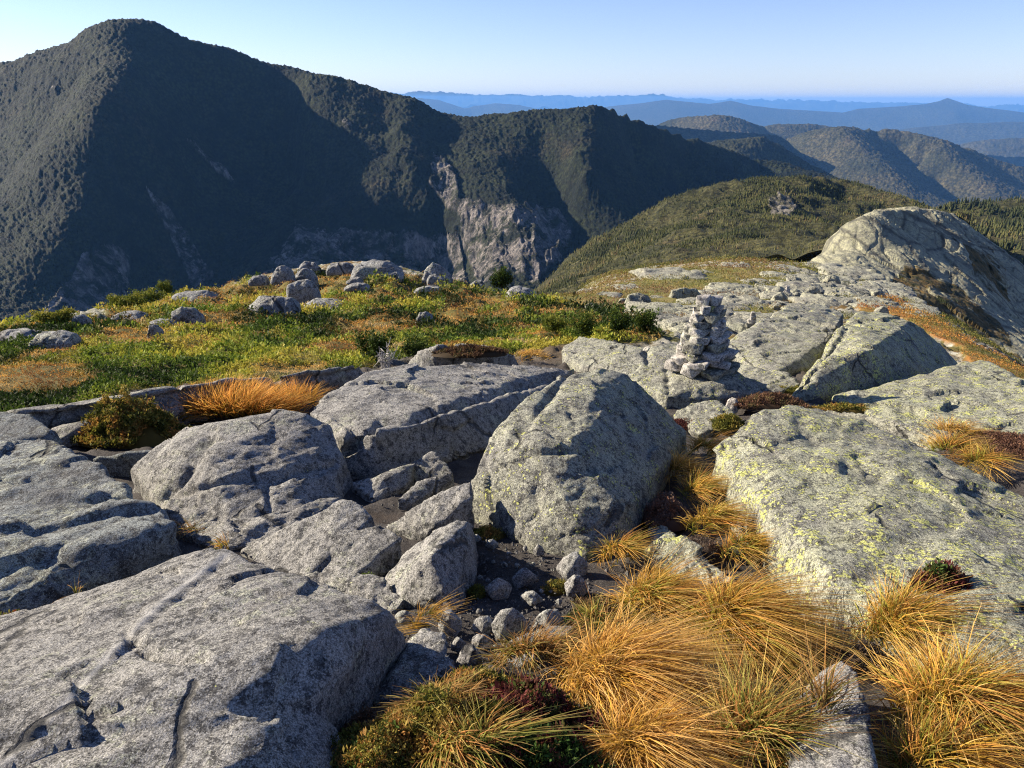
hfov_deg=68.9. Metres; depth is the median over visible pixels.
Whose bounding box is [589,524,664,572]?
grass tussock
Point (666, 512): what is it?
cushion
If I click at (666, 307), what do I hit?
rock slab
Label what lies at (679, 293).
boulder
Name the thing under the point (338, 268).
boulder
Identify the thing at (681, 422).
heath mat
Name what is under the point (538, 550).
stone
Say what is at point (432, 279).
boulder
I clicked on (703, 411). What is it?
rock
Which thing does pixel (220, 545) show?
grass tussock
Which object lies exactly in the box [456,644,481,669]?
stone
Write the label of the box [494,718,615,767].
leafy cushion
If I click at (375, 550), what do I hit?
rock
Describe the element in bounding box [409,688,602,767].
grass tussock
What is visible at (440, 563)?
rock
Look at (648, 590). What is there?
grass tussock
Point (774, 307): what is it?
stone
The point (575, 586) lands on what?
stone
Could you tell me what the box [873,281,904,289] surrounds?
rock slab
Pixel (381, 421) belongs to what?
rock slab
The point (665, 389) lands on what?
rock slab
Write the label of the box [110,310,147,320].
boulder
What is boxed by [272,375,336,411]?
grass tussock
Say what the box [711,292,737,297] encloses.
rock slab
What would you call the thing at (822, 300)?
rock slab
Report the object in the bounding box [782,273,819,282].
rock slab
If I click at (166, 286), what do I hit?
dwarf spruce
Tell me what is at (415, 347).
dwarf spruce
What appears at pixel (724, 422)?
moss cushion
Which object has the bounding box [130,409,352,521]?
boulder
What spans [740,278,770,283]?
rock slab
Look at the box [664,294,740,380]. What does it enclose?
cairn
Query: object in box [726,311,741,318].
rock slab
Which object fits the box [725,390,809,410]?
heath mat
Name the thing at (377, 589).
rock
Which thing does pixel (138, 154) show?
mountain
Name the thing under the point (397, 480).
rock
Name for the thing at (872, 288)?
rock slab
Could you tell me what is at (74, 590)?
grass tussock
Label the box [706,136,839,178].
hill
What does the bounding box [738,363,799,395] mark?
rock
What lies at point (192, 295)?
boulder
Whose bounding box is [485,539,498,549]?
stone
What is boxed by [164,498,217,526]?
rock
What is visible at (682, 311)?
rock slab
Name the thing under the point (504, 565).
stone
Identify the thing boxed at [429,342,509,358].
heath mat
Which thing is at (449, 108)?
mountain
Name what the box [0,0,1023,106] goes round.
sky
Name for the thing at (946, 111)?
mountain
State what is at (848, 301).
stone
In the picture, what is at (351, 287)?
boulder
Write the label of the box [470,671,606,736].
leafy cushion
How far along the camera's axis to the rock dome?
101.53 m
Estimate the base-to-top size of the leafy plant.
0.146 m
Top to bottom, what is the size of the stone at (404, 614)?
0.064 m
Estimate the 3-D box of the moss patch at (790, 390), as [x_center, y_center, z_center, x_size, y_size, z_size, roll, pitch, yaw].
[2.868,0.041,7.994,0.680,0.129,0.385,0,21,0]
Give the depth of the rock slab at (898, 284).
45.88 m
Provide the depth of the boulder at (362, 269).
27.96 m
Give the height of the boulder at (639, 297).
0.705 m
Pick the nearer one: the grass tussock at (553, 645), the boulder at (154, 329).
the grass tussock at (553, 645)
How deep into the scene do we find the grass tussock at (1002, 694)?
2.19 m
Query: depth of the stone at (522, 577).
3.46 m
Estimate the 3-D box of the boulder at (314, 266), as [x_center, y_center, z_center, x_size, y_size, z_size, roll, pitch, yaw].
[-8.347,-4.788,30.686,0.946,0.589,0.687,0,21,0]
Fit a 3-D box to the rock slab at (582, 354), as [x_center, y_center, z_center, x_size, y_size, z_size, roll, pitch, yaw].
[1.074,-0.224,9.516,0.948,0.677,1.886,-13,24,-30]
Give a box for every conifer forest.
[533,173,976,295]
[936,195,1023,263]
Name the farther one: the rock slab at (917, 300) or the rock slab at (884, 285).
the rock slab at (884, 285)
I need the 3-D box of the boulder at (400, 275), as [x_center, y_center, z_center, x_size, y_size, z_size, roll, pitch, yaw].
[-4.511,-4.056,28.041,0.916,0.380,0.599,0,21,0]
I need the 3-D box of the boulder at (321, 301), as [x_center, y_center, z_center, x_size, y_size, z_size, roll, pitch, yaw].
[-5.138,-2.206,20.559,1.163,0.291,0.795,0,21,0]
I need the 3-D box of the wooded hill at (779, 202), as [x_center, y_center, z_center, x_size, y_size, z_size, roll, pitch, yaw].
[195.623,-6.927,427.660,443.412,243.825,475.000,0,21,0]
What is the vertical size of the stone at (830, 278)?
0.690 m
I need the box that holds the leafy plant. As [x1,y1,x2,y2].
[0,608,19,614]
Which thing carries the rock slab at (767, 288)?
on the rock slab
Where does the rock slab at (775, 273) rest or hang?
on the ground at (466, 470)
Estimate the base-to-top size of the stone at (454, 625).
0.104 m
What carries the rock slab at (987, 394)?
on the ground at (466, 470)
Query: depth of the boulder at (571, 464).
4.29 m
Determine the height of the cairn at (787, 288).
0.450 m
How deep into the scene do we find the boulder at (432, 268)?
28.67 m
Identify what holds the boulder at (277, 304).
on the ground at (466, 470)
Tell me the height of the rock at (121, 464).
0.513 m
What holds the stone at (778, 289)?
on the ground at (466, 470)
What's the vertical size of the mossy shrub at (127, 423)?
0.537 m
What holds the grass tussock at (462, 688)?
on the moss cushion at (437, 726)
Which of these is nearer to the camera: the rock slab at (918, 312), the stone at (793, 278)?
the rock slab at (918, 312)
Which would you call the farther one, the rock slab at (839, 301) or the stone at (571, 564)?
the rock slab at (839, 301)
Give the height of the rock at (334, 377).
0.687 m
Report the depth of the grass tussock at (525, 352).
9.79 m
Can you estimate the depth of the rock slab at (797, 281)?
33.01 m
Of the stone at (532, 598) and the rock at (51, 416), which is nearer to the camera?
the stone at (532, 598)
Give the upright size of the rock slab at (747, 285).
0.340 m
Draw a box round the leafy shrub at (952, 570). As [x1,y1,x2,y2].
[905,557,973,594]
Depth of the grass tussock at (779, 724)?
2.10 m
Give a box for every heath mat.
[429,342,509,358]
[674,418,699,429]
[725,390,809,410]
[936,427,1023,459]
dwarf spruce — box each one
[28,305,79,324]
[104,291,148,308]
[131,286,167,303]
[155,279,173,293]
[352,324,398,360]
[397,331,432,360]
[489,265,512,288]
[541,312,570,333]
[567,304,598,335]
[606,306,633,333]
[632,306,658,333]
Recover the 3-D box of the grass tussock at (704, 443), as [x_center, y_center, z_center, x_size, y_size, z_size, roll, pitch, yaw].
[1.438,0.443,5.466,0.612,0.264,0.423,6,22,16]
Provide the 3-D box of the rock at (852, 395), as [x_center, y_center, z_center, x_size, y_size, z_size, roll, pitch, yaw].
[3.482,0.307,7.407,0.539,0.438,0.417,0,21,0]
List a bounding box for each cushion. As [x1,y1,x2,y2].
[329,719,418,767]
[330,681,557,767]
[340,702,390,740]
[402,664,527,697]
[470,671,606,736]
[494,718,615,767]
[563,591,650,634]
[642,490,697,531]
[688,533,736,565]
[707,411,744,431]
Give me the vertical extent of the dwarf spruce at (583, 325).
0.570 m
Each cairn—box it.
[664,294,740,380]
[744,311,756,327]
[783,285,791,293]
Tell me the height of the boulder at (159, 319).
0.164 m
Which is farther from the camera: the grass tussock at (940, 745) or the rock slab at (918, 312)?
the rock slab at (918, 312)
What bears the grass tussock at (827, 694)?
on the ground at (466, 470)
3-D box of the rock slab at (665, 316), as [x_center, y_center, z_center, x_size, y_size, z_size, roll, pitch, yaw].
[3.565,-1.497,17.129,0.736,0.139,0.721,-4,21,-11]
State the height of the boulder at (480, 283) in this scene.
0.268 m
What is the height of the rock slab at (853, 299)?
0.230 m
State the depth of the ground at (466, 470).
5.31 m
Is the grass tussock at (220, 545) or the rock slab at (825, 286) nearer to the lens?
the grass tussock at (220, 545)
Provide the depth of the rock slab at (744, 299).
23.72 m
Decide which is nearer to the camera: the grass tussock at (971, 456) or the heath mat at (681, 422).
the grass tussock at (971, 456)
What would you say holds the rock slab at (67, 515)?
on the ground at (466, 470)
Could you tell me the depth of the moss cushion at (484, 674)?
2.37 m
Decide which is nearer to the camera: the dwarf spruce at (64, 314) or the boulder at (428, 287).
the dwarf spruce at (64, 314)
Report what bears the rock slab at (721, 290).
on the ground at (466, 470)
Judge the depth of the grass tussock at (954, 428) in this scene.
6.04 m
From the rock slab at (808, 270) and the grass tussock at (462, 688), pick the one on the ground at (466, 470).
the rock slab at (808, 270)
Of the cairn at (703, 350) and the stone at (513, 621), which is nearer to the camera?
the stone at (513, 621)
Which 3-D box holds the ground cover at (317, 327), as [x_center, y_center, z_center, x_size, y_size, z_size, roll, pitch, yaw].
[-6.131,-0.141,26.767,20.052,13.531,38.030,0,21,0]
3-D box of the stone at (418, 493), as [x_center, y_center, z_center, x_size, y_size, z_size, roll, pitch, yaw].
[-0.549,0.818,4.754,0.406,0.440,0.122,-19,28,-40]
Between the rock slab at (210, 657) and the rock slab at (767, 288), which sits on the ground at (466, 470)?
the rock slab at (210, 657)
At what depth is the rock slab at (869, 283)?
37.50 m
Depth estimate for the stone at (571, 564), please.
3.57 m
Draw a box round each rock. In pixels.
[7,377,273,428]
[51,400,187,446]
[93,450,150,477]
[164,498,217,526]
[176,497,341,550]
[241,499,374,575]
[273,366,365,403]
[301,571,403,613]
[320,525,401,576]
[351,463,414,502]
[373,628,454,704]
[385,520,478,612]
[386,482,474,539]
[499,625,574,668]
[643,535,703,570]
[645,525,734,588]
[673,400,733,437]
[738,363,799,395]
[783,661,877,767]
[826,410,956,450]
[845,390,865,401]
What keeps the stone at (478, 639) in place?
on the ground at (466, 470)
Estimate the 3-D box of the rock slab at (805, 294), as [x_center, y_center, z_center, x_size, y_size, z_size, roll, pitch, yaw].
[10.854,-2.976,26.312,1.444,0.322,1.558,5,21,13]
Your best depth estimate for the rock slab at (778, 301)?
24.79 m
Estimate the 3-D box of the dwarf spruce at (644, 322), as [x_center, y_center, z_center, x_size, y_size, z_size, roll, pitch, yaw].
[2.389,-1.143,13.390,0.493,0.514,0.556,0,21,0]
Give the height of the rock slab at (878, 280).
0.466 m
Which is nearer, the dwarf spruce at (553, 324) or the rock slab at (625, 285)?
the dwarf spruce at (553, 324)
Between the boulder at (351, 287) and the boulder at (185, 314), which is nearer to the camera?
the boulder at (185, 314)
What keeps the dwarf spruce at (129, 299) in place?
on the ground at (466, 470)
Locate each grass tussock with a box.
[51,573,83,603]
[159,397,214,424]
[168,371,322,420]
[169,513,213,541]
[201,534,228,549]
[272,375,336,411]
[369,664,500,739]
[386,585,465,636]
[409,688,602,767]
[470,615,604,685]
[511,347,551,361]
[530,579,800,767]
[560,583,637,639]
[570,668,800,767]
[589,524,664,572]
[596,538,754,641]
[654,542,895,692]
[660,443,714,488]
[671,631,922,767]
[676,463,732,511]
[677,493,763,542]
[683,425,732,461]
[712,519,779,576]
[789,617,925,731]
[813,559,1022,673]
[837,603,1023,767]
[870,687,1023,767]
[914,422,1009,459]
[919,413,1004,438]
[938,437,1023,481]
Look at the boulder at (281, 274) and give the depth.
26.58 m
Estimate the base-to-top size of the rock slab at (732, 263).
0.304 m
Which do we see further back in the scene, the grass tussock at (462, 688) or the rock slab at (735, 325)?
the rock slab at (735, 325)
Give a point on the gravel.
(470, 608)
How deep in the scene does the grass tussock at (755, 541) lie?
3.65 m
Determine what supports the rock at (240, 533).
on the ground at (466, 470)
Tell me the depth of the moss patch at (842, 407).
6.98 m
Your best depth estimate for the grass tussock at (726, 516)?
3.93 m
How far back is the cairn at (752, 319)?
14.03 m
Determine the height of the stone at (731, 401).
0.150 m
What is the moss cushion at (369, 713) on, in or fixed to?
on the ground at (466, 470)
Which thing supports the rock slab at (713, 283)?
on the ground at (466, 470)
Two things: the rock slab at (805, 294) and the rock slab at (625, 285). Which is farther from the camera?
the rock slab at (625, 285)
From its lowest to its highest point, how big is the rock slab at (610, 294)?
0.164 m
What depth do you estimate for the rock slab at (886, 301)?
25.80 m
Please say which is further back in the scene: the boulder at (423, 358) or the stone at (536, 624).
the boulder at (423, 358)
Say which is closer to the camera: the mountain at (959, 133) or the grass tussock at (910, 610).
the grass tussock at (910, 610)
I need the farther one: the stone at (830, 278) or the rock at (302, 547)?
the stone at (830, 278)
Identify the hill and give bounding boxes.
[535,175,970,295]
[655,114,819,165]
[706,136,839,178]
[764,123,828,138]
[785,126,1023,208]
[940,199,1023,264]
[960,138,1023,166]
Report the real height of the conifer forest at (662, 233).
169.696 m
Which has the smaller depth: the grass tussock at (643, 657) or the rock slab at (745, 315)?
the grass tussock at (643, 657)
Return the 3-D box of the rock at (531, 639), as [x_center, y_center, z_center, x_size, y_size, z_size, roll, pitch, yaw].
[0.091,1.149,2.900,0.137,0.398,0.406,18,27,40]
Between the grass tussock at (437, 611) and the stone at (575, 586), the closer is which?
the grass tussock at (437, 611)
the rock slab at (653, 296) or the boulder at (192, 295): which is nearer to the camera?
the boulder at (192, 295)
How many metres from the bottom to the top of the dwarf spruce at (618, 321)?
0.540 m
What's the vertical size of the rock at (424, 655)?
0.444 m
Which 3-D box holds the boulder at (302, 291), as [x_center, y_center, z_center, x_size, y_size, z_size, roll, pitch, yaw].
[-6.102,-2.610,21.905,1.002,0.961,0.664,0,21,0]
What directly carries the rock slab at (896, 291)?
on the ground at (466, 470)
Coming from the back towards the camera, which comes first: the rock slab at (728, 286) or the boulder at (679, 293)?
the rock slab at (728, 286)
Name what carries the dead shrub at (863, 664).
on the ground at (466, 470)
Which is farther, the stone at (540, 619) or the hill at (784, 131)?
the hill at (784, 131)
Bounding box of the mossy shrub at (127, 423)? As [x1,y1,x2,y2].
[70,384,193,448]
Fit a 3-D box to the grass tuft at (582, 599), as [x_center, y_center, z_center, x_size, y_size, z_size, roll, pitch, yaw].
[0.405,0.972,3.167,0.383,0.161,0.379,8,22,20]
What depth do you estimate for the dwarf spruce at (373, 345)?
10.07 m
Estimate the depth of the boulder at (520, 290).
25.33 m
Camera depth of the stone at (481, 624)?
2.98 m
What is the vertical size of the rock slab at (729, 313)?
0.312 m
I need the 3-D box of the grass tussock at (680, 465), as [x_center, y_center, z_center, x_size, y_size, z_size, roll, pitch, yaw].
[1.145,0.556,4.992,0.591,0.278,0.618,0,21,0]
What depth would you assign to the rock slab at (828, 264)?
74.76 m
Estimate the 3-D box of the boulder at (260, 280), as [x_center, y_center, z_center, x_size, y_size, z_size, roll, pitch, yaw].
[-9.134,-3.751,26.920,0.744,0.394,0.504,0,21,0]
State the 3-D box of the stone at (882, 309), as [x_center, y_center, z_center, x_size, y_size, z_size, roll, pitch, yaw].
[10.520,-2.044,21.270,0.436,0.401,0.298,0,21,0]
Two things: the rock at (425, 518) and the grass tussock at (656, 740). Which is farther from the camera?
the rock at (425, 518)
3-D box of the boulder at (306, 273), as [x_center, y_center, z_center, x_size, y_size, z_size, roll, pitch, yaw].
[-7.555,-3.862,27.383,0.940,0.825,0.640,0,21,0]
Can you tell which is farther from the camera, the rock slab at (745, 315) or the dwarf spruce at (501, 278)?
the dwarf spruce at (501, 278)
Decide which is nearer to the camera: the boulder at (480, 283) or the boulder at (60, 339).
the boulder at (60, 339)
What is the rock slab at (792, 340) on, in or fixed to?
on the ground at (466, 470)
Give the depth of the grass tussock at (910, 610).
2.75 m
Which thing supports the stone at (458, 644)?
on the ground at (466, 470)
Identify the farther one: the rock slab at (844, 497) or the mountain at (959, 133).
the mountain at (959, 133)
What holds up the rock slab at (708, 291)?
on the ground at (466, 470)
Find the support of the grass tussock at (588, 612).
on the ground at (466, 470)
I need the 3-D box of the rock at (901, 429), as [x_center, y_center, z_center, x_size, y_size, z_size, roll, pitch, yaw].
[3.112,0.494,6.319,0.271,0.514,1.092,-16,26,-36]
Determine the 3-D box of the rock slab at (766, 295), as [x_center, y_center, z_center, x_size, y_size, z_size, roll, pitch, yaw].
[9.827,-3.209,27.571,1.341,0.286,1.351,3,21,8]
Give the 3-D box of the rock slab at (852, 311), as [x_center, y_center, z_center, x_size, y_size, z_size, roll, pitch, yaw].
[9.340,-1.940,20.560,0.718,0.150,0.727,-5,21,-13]
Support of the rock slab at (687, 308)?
on the ground at (466, 470)
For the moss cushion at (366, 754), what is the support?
on the ground at (466, 470)
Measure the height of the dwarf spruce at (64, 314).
0.432 m
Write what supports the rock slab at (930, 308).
on the ground at (466, 470)
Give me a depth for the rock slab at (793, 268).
43.86 m
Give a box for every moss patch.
[467,583,487,599]
[473,524,505,540]
[540,578,565,595]
[760,384,798,393]
[806,400,871,413]
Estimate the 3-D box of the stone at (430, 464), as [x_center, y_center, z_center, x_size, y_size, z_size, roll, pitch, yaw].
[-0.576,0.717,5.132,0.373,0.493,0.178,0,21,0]
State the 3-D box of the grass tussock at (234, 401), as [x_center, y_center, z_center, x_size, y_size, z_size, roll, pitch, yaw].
[-2.525,0.108,6.742,1.758,0.439,0.948,0,21,0]
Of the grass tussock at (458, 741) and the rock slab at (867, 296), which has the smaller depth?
the grass tussock at (458, 741)
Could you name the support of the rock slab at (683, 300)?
on the rock slab
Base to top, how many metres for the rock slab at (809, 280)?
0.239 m
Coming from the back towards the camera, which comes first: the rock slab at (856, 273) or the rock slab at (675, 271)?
the rock slab at (856, 273)
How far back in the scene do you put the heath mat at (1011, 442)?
5.76 m
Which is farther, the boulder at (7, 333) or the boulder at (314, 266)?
the boulder at (314, 266)
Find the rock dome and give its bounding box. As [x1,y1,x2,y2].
[810,206,1023,365]
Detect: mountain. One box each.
[0,18,841,324]
[389,91,1023,112]
[416,98,537,116]
[605,98,1023,130]
[899,122,1023,144]
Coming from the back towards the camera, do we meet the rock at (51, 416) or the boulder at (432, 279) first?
the boulder at (432, 279)
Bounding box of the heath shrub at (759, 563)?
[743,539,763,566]
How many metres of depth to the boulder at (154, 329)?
12.86 m
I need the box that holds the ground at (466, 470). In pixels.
[0,260,1023,767]
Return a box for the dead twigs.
[376,338,399,368]
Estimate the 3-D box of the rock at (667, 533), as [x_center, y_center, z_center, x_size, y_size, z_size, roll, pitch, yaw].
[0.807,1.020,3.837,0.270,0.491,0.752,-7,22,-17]
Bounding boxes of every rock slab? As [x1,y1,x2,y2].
[0,439,181,614]
[0,547,405,767]
[311,362,571,479]
[562,336,643,372]
[596,291,622,297]
[605,343,763,409]
[613,283,640,289]
[622,301,682,314]
[629,267,707,279]
[650,295,663,298]
[653,314,678,321]
[654,315,690,332]
[673,306,692,310]
[675,310,692,316]
[676,298,695,303]
[688,308,738,316]
[698,290,716,294]
[703,282,743,291]
[705,288,730,292]
[707,405,1023,683]
[708,282,738,284]
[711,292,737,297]
[721,262,749,266]
[721,302,750,309]
[722,294,771,307]
[725,317,748,333]
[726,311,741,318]
[728,304,842,374]
[731,287,764,295]
[736,284,752,287]
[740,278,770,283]
[740,312,772,321]
[759,271,785,277]
[759,291,793,298]
[764,286,784,291]
[765,264,799,272]
[766,300,788,303]
[776,280,809,283]
[776,282,823,292]
[780,302,803,309]
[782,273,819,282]
[788,294,841,307]
[797,268,817,273]
[800,293,836,296]
[802,262,841,266]
[802,279,818,282]
[810,274,856,284]
[816,282,870,295]
[817,266,885,280]
[820,288,863,296]
[829,296,846,305]
[832,360,1023,434]
[837,309,858,317]
[839,298,856,307]
[848,301,886,307]
[849,283,888,293]
[849,296,877,300]
[852,297,904,309]
[856,280,881,286]
[865,279,894,282]
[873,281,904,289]
[884,288,916,296]
[888,282,912,290]
[898,295,926,304]
[901,302,940,315]
[903,310,928,317]
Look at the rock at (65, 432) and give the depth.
6.02 m
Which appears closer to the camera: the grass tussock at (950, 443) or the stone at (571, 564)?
the stone at (571, 564)
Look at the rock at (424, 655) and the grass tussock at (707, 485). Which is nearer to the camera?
the rock at (424, 655)
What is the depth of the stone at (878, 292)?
30.35 m
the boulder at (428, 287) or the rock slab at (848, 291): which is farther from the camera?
the rock slab at (848, 291)
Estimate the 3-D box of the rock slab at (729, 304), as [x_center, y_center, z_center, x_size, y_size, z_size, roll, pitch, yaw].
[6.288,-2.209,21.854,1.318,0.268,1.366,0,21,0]
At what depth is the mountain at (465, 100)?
39370.40 m
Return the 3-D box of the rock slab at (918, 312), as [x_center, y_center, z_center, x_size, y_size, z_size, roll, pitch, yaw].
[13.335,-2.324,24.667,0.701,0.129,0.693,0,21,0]
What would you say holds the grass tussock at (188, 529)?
on the ground at (466, 470)
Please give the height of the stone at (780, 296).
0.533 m
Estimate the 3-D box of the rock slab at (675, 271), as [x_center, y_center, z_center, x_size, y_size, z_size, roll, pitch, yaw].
[7.645,-5.275,36.254,3.377,0.584,3.302,-6,22,-16]
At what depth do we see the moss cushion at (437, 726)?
2.00 m
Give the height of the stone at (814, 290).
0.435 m
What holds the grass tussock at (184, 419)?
on the ground at (466, 470)
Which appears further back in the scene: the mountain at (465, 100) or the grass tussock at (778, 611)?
the mountain at (465, 100)
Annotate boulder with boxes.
[0,328,44,342]
[0,412,64,445]
[28,330,81,351]
[72,314,91,327]
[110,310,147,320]
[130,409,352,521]
[147,324,163,338]
[149,318,176,327]
[171,290,218,302]
[171,306,205,326]
[248,274,269,285]
[249,295,300,317]
[270,265,295,288]
[286,279,320,304]
[295,268,318,286]
[297,261,320,273]
[304,298,343,310]
[326,262,353,275]
[344,282,369,291]
[346,276,363,284]
[350,259,403,280]
[380,271,403,281]
[408,343,518,366]
[413,285,440,294]
[415,311,434,325]
[422,262,452,284]
[427,274,445,285]
[470,280,484,287]
[471,368,686,561]
[507,286,536,300]
[624,292,650,306]
[669,287,689,298]
[690,288,700,296]
[792,311,957,401]
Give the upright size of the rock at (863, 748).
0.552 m
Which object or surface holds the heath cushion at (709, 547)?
on the ground at (466, 470)
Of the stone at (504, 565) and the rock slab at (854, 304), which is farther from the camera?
the rock slab at (854, 304)
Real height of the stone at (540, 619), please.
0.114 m
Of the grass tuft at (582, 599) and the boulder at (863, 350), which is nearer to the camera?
the grass tuft at (582, 599)
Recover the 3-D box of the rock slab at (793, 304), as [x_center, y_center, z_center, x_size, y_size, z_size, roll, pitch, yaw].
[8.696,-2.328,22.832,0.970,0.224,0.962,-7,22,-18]
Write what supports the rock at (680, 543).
on the ground at (466, 470)
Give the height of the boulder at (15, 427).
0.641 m
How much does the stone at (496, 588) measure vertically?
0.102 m
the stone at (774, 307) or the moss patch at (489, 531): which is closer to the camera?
the moss patch at (489, 531)
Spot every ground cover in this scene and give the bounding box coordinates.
[0,265,664,411]
[547,254,1023,378]
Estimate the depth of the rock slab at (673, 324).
14.56 m
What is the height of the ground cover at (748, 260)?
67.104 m
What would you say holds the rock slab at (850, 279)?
on the ground at (466, 470)
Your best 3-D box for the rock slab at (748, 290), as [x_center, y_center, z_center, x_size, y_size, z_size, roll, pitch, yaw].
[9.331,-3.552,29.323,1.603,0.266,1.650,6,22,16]
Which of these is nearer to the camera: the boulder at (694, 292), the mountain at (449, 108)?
the boulder at (694, 292)
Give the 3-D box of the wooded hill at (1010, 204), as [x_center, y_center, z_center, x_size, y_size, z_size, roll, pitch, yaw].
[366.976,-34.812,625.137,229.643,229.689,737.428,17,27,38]
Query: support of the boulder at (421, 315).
on the ground at (466, 470)
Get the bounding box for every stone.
[395,610,413,624]
[398,473,453,510]
[411,451,453,483]
[438,609,461,636]
[451,637,465,652]
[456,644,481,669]
[471,634,491,647]
[472,616,492,635]
[474,534,481,542]
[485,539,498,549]
[485,578,511,599]
[491,608,529,641]
[501,562,507,567]
[512,568,538,588]
[520,590,542,605]
[532,622,539,630]
[533,544,543,556]
[535,609,563,628]
[556,551,587,579]
[564,574,587,597]
[726,397,737,413]
[770,303,780,310]
[771,292,787,301]
[772,286,783,291]
[786,276,801,280]
[806,287,819,293]
[822,274,840,283]
[844,300,853,304]
[871,290,885,297]
[874,306,888,313]
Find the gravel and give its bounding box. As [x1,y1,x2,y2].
[177,480,691,715]
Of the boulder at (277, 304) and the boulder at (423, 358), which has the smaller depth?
the boulder at (423, 358)
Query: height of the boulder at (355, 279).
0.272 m
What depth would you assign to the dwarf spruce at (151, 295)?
22.51 m
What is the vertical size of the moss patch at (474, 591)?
0.089 m
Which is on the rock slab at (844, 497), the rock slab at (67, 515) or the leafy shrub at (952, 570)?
the leafy shrub at (952, 570)
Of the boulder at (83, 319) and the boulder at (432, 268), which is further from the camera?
the boulder at (432, 268)
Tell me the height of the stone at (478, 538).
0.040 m
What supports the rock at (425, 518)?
on the ground at (466, 470)
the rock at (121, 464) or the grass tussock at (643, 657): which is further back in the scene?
the rock at (121, 464)
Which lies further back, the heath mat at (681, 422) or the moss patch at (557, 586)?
the heath mat at (681, 422)
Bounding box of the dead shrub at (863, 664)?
[836,638,899,674]
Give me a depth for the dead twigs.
9.37 m
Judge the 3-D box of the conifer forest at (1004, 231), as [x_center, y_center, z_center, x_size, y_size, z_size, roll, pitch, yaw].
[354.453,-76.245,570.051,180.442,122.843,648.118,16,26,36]
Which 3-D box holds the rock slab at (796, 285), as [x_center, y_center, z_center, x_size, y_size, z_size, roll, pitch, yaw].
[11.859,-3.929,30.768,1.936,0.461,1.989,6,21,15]

